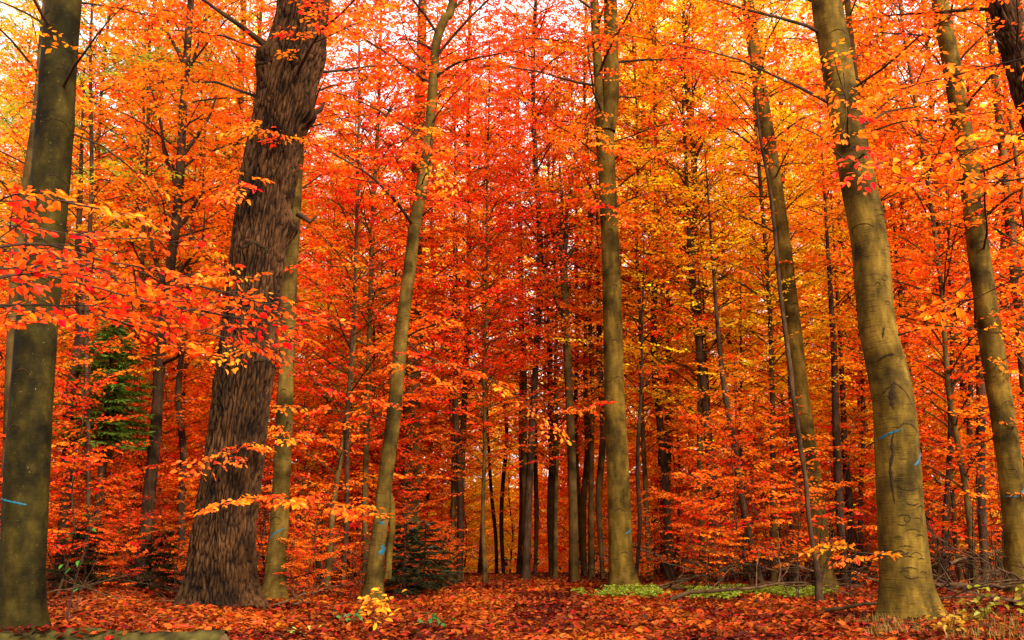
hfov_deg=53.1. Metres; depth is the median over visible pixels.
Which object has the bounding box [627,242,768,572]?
beech tree
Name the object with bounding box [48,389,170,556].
beech sapling
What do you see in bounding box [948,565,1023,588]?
fallen branch
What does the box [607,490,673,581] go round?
beech sapling
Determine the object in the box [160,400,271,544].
beech sapling
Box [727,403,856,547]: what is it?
beech sapling
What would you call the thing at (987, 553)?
fallen branch
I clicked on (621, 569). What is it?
beech tree
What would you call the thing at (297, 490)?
hazel shoot
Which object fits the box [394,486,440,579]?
beech sapling
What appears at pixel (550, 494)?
beech tree
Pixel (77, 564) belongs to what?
elder shrub
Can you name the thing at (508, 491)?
beech tree
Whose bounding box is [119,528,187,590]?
evergreen shrub
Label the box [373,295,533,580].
beech tree
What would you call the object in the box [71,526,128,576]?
beech sapling
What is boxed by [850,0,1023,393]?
beech tree
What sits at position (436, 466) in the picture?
beech sapling
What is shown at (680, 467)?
beech tree
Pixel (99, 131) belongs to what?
beech tree
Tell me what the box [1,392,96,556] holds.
beech sapling
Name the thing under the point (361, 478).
hazel shoot
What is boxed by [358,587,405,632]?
beech seedling
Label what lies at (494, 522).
beech tree
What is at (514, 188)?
beech tree
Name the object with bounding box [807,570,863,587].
fallen branch
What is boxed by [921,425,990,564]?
beech sapling
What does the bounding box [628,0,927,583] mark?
beech tree
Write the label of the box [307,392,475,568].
beech sapling
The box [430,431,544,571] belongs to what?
beech tree
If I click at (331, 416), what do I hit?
beech sapling
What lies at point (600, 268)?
beech tree
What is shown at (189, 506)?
beech sapling
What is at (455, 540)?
beech sapling
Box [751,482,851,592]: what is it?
hazel shoot
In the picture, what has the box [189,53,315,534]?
beech tree
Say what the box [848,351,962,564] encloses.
beech tree
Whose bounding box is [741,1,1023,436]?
beech tree
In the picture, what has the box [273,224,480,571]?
beech tree
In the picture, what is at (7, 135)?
beech tree
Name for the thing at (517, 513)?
beech tree
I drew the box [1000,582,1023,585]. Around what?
fallen branch
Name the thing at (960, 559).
fallen branch
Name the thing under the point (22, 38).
beech tree
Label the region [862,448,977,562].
beech sapling
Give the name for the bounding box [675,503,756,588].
hazel shoot
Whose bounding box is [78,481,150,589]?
beech sapling
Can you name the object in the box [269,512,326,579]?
hazel shoot
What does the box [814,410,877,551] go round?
beech sapling
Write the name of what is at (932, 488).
hazel shoot
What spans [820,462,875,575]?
hazel shoot
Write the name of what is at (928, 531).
fallen branch
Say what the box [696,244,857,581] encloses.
beech tree
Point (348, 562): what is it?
beech tree
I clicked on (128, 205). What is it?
beech tree
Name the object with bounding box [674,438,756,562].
beech sapling
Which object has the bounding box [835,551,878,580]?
fallen branch
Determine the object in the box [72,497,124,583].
beech sapling
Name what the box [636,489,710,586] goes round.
hazel shoot
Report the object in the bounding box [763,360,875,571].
beech sapling
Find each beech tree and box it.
[0,0,114,488]
[0,0,174,362]
[0,0,191,581]
[0,0,207,489]
[0,0,230,497]
[0,0,249,450]
[0,0,249,631]
[0,0,312,578]
[0,0,312,581]
[0,6,222,536]
[0,15,37,300]
[0,38,209,589]
[0,55,96,426]
[0,61,196,506]
[0,72,26,301]
[0,96,151,491]
[0,103,97,466]
[0,208,84,526]
[3,0,235,572]
[46,249,194,568]
[47,189,124,567]
[52,38,208,564]
[53,183,226,519]
[54,255,213,544]
[58,0,327,573]
[60,9,222,568]
[63,2,245,461]
[83,0,396,391]
[100,0,372,331]
[102,139,235,580]
[109,1,256,571]
[117,124,231,570]
[118,43,250,531]
[132,228,320,520]
[137,144,302,514]
[161,0,458,599]
[163,42,254,444]
[165,1,414,570]
[166,0,496,586]
[172,108,374,462]
[185,0,575,601]
[186,123,295,509]
[186,376,316,565]
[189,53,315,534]
[190,155,384,499]
[193,1,308,485]
[198,341,341,570]
[204,2,401,570]
[206,0,530,582]
[261,109,467,576]
[265,261,365,572]
[267,62,551,565]
[268,102,519,516]
[268,470,358,563]
[270,155,402,579]
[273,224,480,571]
[280,169,478,586]
[292,121,382,551]
[292,143,445,572]
[292,339,424,570]
[296,158,398,546]
[303,0,570,579]
[307,122,383,565]
[322,260,496,569]
[324,336,442,570]
[327,354,447,565]
[328,0,634,579]
[335,0,534,566]
[344,53,564,580]
[346,33,539,567]
[347,157,404,406]
[357,76,517,543]
[359,357,493,569]
[361,15,600,583]
[367,72,491,511]
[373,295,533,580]
[381,123,473,456]
[389,298,544,577]
[394,191,543,582]
[397,0,799,589]
[403,0,706,581]
[421,72,553,572]
[423,387,533,572]
[423,414,498,571]
[425,275,559,574]
[426,98,517,557]
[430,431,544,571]
[431,8,630,573]
[432,242,554,574]
[435,382,546,572]
[439,0,563,565]
[442,13,671,577]
[442,176,602,540]
[443,0,661,571]
[449,0,737,578]
[464,363,568,572]
[464,373,567,572]
[470,262,539,572]
[473,194,603,574]
[475,23,685,575]
[486,434,595,572]
[487,453,568,572]
[488,212,681,555]
[491,206,601,575]
[492,374,595,571]
[495,92,597,544]
[500,0,766,581]
[502,116,593,581]
[509,418,606,569]
[511,4,714,537]
[516,0,810,580]
[518,281,715,545]
[525,196,644,576]
[529,137,686,579]
[531,419,606,573]
[533,198,719,575]
[538,260,693,536]
[538,368,652,572]
[539,403,607,572]
[540,0,843,581]
[554,96,650,510]
[559,423,656,571]
[560,0,1023,622]
[560,150,787,572]
[562,1,764,572]
[564,0,851,578]
[567,347,687,570]
[570,0,765,571]
[570,228,674,393]
[573,0,820,570]
[574,0,728,572]
[593,0,833,570]
[594,152,739,576]
[594,365,696,572]
[597,308,736,540]
[599,0,906,587]
[601,211,805,579]
[614,9,782,583]
[618,73,696,521]
[621,127,833,585]
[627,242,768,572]
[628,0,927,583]
[629,136,760,569]
[633,334,724,571]
[636,350,777,571]
[644,126,840,570]
[653,171,839,581]
[661,0,911,577]
[662,243,817,534]
[671,131,733,473]
[672,83,732,471]
[676,23,825,554]
[685,240,856,540]
[686,353,789,571]
[690,0,1005,564]
[694,182,867,520]
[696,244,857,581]
[699,0,820,569]
[707,0,974,583]
[715,37,921,548]
[723,171,932,585]
[724,90,943,584]
[725,376,803,570]
[726,0,960,571]
[726,159,778,437]
[734,0,1017,578]
[740,0,1023,591]
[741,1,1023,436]
[741,102,855,541]
[744,286,875,559]
[747,1,995,457]
[756,0,1023,594]
[763,49,964,511]
[770,0,1023,569]
[787,33,973,528]
[805,0,1023,477]
[807,115,1023,579]
[807,204,943,535]
[809,30,963,345]
[809,42,959,460]
[820,222,1016,568]
[836,40,1014,570]
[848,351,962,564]
[849,145,1023,582]
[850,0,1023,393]
[865,23,1023,582]
[886,137,1023,579]
[896,1,1021,495]
[905,180,1022,494]
[907,2,1023,374]
[910,4,1023,428]
[913,29,1023,572]
[915,165,999,550]
[917,254,1023,540]
[925,95,1023,487]
[932,292,1022,563]
[934,130,1016,530]
[959,83,1023,298]
[988,125,1023,410]
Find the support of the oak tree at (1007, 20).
on the ground at (862, 592)
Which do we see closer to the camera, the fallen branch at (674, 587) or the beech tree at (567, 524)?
the fallen branch at (674, 587)
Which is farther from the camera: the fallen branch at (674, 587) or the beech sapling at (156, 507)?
the beech sapling at (156, 507)
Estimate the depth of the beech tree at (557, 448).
25.13 m
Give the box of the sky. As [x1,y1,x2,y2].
[0,0,1023,487]
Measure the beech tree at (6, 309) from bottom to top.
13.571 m
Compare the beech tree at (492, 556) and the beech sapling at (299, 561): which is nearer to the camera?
the beech sapling at (299, 561)
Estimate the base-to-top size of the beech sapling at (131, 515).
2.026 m
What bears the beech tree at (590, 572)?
on the ground at (862, 592)
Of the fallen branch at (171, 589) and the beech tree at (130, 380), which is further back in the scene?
the beech tree at (130, 380)
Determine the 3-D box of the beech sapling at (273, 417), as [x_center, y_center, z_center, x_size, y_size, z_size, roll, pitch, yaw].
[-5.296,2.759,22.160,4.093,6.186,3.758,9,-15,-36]
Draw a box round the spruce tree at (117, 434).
[52,319,160,582]
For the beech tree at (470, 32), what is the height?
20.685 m
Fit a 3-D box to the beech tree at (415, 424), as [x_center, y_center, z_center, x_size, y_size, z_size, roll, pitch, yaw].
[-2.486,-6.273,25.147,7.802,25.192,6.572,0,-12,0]
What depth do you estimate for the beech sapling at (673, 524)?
18.95 m
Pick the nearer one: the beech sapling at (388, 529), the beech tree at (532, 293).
the beech sapling at (388, 529)
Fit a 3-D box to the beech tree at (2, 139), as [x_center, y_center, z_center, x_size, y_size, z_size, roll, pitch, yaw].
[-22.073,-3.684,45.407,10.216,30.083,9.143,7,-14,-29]
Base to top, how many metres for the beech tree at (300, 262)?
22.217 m
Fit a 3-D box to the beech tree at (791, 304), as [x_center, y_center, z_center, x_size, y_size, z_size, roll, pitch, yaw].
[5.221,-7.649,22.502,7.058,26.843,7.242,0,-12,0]
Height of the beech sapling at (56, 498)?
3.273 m
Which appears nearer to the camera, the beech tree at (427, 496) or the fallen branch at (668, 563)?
the fallen branch at (668, 563)
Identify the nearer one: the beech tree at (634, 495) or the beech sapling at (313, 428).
the beech sapling at (313, 428)
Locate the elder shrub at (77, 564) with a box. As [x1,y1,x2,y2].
[59,511,120,620]
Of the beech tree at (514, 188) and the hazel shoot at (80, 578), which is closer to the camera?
the hazel shoot at (80, 578)
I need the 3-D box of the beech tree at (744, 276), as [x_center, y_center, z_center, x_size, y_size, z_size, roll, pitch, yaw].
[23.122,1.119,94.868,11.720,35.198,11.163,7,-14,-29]
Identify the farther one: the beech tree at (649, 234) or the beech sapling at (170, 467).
the beech tree at (649, 234)
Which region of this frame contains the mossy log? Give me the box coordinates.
[0,627,228,639]
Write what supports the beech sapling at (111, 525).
on the ground at (862, 592)
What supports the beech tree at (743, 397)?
on the ground at (862, 592)
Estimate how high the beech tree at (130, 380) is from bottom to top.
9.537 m
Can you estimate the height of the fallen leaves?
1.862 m
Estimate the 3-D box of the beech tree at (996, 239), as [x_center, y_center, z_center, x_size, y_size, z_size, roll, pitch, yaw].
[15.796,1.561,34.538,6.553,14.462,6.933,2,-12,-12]
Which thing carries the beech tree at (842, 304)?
on the ground at (862, 592)
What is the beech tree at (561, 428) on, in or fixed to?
on the ground at (862, 592)
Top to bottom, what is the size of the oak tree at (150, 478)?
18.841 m
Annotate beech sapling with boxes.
[0,279,102,548]
[0,290,177,594]
[0,300,117,563]
[0,327,82,523]
[0,330,105,555]
[0,357,65,500]
[0,365,84,545]
[0,432,77,561]
[1,343,94,544]
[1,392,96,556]
[1,447,85,549]
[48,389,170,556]
[48,435,170,556]
[49,462,157,558]
[50,301,213,570]
[50,390,204,553]
[50,508,84,575]
[51,319,204,577]
[54,490,113,577]
[56,406,205,579]
[59,504,117,576]
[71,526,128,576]
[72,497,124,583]
[77,282,216,583]
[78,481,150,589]
[84,476,138,579]
[85,366,197,572]
[89,471,166,591]
[112,490,159,579]
[116,421,202,579]
[119,396,198,565]
[119,465,184,580]
[122,451,200,555]
[125,332,274,566]
[153,483,198,574]
[156,424,207,548]
[156,446,203,535]
[156,544,187,587]
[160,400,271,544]
[161,342,299,553]
[164,322,359,564]
[165,368,335,552]
[170,346,354,569]
[172,395,263,555]
[201,374,349,552]
[256,346,382,578]
[261,439,372,577]
[261,530,324,597]
[263,376,335,554]
[270,426,360,562]
[281,480,347,599]
[287,484,340,592]
[287,534,320,578]
[287,539,319,578]
[303,366,434,561]
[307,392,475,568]
[308,461,436,558]
[310,346,473,541]
[325,413,446,549]
[327,543,367,598]
[328,388,437,564]
[334,361,465,558]
[334,401,450,562]
[338,438,439,567]
[343,396,481,562]
[348,376,475,573]
[348,521,371,572]
[365,503,419,574]
[367,501,420,580]
[393,484,456,551]
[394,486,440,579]
[395,425,507,562]
[415,518,477,581]
[417,521,473,578]
[594,360,731,566]
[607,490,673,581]
[626,347,743,567]
[628,405,706,573]
[632,539,662,580]
[644,397,856,582]
[650,347,842,591]
[654,407,774,585]
[655,519,683,570]
[662,415,786,551]
[670,431,751,554]
[673,495,730,582]
[673,506,707,571]
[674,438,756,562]
[680,519,736,566]
[683,535,734,582]
[686,490,742,574]
[688,522,711,578]
[717,403,802,550]
[719,365,858,581]
[720,376,827,552]
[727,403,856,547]
[728,438,802,578]
[754,394,873,576]
[757,317,877,583]
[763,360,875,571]
[764,372,930,583]
[769,503,801,562]
[779,513,837,578]
[783,458,876,558]
[787,516,848,573]
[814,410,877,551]
[821,380,954,555]
[822,419,875,570]
[824,475,871,552]
[844,411,1000,577]
[854,493,876,569]
[855,521,877,575]
[857,484,877,573]
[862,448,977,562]
[864,381,995,581]
[868,550,878,580]
[916,330,1023,560]
[916,342,1023,572]
[920,405,994,574]
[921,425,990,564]
[922,422,1023,569]
[924,431,996,574]
[927,359,1023,557]
[928,433,998,575]
[929,383,1023,574]
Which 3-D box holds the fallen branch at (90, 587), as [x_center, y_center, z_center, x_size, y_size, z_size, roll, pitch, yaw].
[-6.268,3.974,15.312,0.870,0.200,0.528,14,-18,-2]
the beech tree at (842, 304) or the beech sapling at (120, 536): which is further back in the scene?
the beech tree at (842, 304)
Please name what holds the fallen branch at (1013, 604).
on the ground at (862, 592)
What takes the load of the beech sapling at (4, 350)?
on the ground at (862, 592)
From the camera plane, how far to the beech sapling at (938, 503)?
22.88 m
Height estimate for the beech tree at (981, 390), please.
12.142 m
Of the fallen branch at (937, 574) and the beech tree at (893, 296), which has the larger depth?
the beech tree at (893, 296)
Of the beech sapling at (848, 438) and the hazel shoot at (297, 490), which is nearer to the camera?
the hazel shoot at (297, 490)
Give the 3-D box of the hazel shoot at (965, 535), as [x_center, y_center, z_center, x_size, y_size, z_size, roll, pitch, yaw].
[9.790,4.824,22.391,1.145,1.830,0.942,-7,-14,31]
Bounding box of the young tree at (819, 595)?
[677,0,889,601]
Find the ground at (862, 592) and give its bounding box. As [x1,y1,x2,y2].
[46,487,1023,639]
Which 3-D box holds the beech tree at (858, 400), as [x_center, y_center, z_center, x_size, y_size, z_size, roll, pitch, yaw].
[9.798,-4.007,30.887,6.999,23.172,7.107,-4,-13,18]
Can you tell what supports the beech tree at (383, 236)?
on the ground at (862, 592)
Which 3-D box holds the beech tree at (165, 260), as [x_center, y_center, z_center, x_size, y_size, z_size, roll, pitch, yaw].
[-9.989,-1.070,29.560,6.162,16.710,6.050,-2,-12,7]
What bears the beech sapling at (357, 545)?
on the ground at (862, 592)
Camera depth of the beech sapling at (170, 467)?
27.80 m
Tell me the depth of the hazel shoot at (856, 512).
17.92 m
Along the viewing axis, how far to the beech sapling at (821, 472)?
24.43 m
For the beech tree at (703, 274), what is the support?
on the ground at (862, 592)
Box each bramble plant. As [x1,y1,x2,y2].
[336,609,362,625]
[417,611,455,626]
[921,603,970,634]
[958,584,1008,632]
[1014,584,1023,621]
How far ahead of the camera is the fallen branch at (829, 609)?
13.23 m
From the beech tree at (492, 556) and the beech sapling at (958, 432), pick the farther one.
the beech tree at (492, 556)
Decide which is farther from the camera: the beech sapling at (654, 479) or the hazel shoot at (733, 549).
the beech sapling at (654, 479)
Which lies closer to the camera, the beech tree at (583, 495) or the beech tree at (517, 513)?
the beech tree at (583, 495)
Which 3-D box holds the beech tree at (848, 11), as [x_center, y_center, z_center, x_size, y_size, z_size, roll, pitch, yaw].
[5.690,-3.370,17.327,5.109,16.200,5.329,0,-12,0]
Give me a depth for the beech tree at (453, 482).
24.21 m
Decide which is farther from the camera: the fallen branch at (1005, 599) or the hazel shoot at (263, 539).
the hazel shoot at (263, 539)
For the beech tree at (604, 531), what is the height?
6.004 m
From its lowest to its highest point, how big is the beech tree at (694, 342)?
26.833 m
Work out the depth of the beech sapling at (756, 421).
27.44 m
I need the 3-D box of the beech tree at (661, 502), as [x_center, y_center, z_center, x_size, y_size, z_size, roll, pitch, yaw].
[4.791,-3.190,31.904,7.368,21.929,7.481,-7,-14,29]
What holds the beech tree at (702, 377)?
on the ground at (862, 592)
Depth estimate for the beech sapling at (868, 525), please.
23.99 m
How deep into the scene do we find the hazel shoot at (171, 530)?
24.36 m
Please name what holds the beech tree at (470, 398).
on the ground at (862, 592)
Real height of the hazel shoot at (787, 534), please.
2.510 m
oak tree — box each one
[13,0,386,587]
[80,0,509,608]
[775,0,1023,154]
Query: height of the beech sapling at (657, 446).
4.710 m
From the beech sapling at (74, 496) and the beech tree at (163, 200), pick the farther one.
the beech tree at (163, 200)
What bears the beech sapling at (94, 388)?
on the ground at (862, 592)
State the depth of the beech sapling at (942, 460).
22.34 m
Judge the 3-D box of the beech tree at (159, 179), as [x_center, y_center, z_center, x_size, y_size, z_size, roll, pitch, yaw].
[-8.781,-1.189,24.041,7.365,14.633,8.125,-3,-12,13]
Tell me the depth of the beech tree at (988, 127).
19.75 m
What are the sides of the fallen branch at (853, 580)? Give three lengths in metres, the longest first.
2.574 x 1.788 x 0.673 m
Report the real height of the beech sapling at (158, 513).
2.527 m
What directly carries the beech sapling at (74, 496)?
on the ground at (862, 592)
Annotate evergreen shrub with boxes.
[46,521,137,590]
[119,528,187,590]
[356,521,454,596]
[387,519,465,591]
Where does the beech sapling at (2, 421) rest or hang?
on the ground at (862, 592)
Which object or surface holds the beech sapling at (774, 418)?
on the ground at (862, 592)
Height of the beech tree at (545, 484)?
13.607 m
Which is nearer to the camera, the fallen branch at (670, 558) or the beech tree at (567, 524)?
the fallen branch at (670, 558)
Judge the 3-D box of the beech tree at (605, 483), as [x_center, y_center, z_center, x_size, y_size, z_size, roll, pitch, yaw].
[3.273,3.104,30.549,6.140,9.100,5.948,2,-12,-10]
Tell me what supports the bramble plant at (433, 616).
on the ground at (862, 592)
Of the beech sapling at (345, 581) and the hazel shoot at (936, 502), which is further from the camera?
the hazel shoot at (936, 502)
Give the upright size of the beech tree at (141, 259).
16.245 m
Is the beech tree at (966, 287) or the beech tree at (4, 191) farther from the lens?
the beech tree at (966, 287)
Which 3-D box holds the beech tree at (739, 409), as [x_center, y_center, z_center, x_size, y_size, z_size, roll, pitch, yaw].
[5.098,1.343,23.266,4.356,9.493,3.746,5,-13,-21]
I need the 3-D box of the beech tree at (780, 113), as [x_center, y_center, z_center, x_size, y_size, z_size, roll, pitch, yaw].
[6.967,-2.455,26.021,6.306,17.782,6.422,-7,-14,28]
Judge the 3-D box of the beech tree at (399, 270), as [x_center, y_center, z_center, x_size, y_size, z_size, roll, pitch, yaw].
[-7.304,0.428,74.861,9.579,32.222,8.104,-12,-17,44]
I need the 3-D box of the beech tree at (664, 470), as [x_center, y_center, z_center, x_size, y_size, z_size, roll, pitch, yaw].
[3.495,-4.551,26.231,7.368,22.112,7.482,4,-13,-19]
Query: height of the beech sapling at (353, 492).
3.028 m
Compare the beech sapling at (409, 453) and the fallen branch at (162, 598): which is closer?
the fallen branch at (162, 598)
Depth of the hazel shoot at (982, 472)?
18.04 m
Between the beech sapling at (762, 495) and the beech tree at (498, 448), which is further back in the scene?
the beech tree at (498, 448)
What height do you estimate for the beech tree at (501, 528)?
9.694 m
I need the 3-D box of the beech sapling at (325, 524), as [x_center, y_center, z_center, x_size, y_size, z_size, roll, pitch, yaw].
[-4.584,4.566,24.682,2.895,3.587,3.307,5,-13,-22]
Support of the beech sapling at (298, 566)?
on the ground at (862, 592)
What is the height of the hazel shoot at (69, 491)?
3.047 m
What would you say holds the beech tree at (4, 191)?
on the ground at (862, 592)
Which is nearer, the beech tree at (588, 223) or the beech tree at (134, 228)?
the beech tree at (134, 228)
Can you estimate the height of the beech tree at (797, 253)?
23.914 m
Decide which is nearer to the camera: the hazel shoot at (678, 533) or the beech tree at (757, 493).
the hazel shoot at (678, 533)
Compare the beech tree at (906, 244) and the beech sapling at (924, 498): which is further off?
the beech tree at (906, 244)
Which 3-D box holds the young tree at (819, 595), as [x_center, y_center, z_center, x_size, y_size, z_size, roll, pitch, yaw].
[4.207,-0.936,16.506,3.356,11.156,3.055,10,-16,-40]
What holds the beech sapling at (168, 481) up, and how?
on the ground at (862, 592)
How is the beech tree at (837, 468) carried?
on the ground at (862, 592)
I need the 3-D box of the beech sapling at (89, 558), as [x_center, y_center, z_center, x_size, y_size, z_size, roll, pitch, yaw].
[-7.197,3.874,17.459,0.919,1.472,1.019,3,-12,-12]
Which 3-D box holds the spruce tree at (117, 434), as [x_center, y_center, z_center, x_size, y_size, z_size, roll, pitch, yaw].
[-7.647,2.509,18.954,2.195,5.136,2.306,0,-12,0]
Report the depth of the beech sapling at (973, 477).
23.55 m
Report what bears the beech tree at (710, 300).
on the ground at (862, 592)
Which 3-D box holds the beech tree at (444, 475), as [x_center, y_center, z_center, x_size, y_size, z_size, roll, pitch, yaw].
[-2.727,0.016,24.271,7.741,12.384,7.498,7,-14,-30]
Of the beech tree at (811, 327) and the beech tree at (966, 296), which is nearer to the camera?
the beech tree at (811, 327)
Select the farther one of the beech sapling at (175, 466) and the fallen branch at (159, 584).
the beech sapling at (175, 466)
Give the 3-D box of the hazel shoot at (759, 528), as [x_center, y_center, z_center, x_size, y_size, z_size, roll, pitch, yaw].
[6.140,4.481,22.457,1.725,2.708,2.353,10,-15,-39]
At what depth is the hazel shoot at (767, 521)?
23.63 m
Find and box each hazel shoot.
[47,427,132,590]
[47,501,77,563]
[50,426,137,582]
[95,458,145,580]
[123,467,200,595]
[137,476,197,579]
[155,489,197,575]
[256,478,272,564]
[256,484,320,585]
[256,496,307,565]
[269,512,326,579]
[272,481,371,598]
[300,471,359,580]
[319,469,408,586]
[323,488,374,587]
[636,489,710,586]
[651,444,715,576]
[671,476,722,579]
[673,466,768,578]
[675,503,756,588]
[677,474,773,582]
[686,463,752,581]
[695,515,740,585]
[697,498,777,585]
[723,477,794,573]
[744,517,780,581]
[747,461,842,582]
[750,468,831,597]
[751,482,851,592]
[757,475,805,581]
[770,410,864,595]
[779,461,864,576]
[785,478,876,597]
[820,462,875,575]
[824,472,877,584]
[826,490,857,578]
[837,471,876,547]
[921,446,1003,583]
[923,455,965,582]
[923,458,967,582]
[923,461,946,554]
[924,482,999,581]
[925,469,1002,578]
[926,480,959,576]
[936,435,1003,588]
[936,510,989,577]
[965,505,999,554]
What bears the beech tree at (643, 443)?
on the ground at (862, 592)
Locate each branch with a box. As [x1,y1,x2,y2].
[0,182,358,373]
[47,561,132,593]
[61,574,119,598]
[110,563,177,591]
[127,566,168,586]
[147,575,177,589]
[155,574,183,593]
[155,592,174,600]
[272,574,354,604]
[283,580,312,604]
[566,557,607,572]
[587,534,634,562]
[591,529,712,569]
[633,557,776,590]
[645,552,694,570]
[656,561,733,589]
[680,566,764,579]
[696,544,778,573]
[711,544,786,580]
[711,555,763,574]
[717,538,821,573]
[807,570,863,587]
[808,552,876,574]
[814,569,865,581]
[821,569,1017,611]
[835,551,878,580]
[838,562,937,583]
[852,549,990,588]
[857,536,936,571]
[926,524,976,561]
[930,527,1020,579]
[930,544,984,572]
[930,544,999,576]
[932,560,951,586]
[933,553,1010,590]
[935,573,1021,606]
[941,544,992,575]
[948,525,1001,564]
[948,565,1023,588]
[952,569,998,583]
[957,535,1006,559]
[962,572,1004,590]
[969,552,1003,583]
[987,586,1022,603]
[989,579,1023,582]
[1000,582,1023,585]
[1004,549,1023,605]
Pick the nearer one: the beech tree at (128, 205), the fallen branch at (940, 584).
the fallen branch at (940, 584)
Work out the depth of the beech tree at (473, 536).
33.54 m
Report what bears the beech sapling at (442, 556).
on the ground at (862, 592)
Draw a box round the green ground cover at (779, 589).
[571,582,839,598]
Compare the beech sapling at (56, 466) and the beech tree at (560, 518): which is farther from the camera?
the beech tree at (560, 518)
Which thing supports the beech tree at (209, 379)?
on the ground at (862, 592)
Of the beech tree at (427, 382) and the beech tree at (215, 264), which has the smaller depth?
the beech tree at (427, 382)
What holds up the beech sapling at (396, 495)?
on the ground at (862, 592)
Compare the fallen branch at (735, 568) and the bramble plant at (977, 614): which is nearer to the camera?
the bramble plant at (977, 614)
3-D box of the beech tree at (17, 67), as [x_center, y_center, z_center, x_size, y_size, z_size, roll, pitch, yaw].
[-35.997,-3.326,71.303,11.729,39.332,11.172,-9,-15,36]
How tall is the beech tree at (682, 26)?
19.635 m
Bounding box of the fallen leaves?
[0,518,1023,639]
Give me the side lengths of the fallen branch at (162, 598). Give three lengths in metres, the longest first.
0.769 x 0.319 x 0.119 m
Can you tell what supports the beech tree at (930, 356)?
on the ground at (862, 592)
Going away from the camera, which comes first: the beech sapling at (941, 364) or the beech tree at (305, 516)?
the beech sapling at (941, 364)
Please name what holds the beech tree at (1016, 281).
on the ground at (862, 592)
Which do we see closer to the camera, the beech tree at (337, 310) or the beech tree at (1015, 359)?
the beech tree at (1015, 359)
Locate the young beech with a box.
[851,58,1023,332]
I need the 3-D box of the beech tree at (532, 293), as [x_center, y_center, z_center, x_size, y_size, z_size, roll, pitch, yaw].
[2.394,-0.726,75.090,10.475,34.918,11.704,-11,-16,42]
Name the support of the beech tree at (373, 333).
on the ground at (862, 592)
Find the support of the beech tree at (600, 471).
on the ground at (862, 592)
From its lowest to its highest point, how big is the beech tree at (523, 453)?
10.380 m
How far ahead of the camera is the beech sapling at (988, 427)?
24.56 m
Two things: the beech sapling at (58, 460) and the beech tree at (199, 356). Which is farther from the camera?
the beech tree at (199, 356)
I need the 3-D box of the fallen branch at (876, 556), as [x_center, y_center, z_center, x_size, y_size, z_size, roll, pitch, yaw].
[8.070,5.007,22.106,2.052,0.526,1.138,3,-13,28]
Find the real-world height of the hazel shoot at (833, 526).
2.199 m
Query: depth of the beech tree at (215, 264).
58.54 m
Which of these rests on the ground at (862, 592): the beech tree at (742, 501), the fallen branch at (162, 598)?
the beech tree at (742, 501)
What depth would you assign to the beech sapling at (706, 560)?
20.45 m
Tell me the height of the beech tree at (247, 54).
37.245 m
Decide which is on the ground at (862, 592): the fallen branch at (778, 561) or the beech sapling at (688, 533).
the beech sapling at (688, 533)
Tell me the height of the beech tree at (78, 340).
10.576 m
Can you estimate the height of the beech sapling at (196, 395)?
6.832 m
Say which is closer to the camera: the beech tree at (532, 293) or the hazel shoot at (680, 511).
the hazel shoot at (680, 511)
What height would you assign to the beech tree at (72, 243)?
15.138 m
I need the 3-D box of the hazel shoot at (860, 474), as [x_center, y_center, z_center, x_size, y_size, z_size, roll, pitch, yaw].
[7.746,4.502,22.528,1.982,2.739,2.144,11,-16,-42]
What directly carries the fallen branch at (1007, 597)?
on the ground at (862, 592)
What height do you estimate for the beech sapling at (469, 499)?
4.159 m
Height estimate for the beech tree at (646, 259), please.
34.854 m
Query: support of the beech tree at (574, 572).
on the ground at (862, 592)
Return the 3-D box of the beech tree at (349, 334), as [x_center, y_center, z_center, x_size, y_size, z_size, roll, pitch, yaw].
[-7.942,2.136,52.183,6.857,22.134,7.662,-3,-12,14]
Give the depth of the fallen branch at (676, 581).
18.02 m
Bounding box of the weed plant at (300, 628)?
[288,625,321,635]
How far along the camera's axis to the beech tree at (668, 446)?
25.93 m
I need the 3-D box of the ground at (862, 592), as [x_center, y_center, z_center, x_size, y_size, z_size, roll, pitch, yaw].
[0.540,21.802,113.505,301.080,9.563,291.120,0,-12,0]
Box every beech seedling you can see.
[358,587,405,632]
[748,592,769,603]
[851,566,878,586]
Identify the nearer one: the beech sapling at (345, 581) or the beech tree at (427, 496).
the beech sapling at (345, 581)
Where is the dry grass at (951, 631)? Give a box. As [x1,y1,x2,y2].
[834,607,1023,639]
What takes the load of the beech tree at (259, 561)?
on the ground at (862, 592)
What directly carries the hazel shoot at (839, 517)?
on the ground at (862, 592)
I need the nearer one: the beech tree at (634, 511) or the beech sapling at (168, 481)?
the beech sapling at (168, 481)
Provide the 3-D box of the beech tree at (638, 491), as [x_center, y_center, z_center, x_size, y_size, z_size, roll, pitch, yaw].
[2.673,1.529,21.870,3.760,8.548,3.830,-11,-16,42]
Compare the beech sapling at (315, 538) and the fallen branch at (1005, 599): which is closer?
the fallen branch at (1005, 599)
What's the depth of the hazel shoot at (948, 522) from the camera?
18.33 m
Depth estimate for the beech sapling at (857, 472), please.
25.64 m
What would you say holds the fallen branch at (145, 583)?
on the ground at (862, 592)
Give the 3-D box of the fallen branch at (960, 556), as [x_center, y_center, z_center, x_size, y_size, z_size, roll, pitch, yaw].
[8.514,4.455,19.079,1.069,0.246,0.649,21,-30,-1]
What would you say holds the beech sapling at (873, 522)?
on the ground at (862, 592)
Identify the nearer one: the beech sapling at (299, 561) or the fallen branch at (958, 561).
the fallen branch at (958, 561)
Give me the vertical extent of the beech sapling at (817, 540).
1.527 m
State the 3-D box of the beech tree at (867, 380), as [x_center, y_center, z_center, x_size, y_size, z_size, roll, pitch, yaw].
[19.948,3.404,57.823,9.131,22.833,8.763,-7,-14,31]
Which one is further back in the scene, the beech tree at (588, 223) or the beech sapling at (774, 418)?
the beech tree at (588, 223)
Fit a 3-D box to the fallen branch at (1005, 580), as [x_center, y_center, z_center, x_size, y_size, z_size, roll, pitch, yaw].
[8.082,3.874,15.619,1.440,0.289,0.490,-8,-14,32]

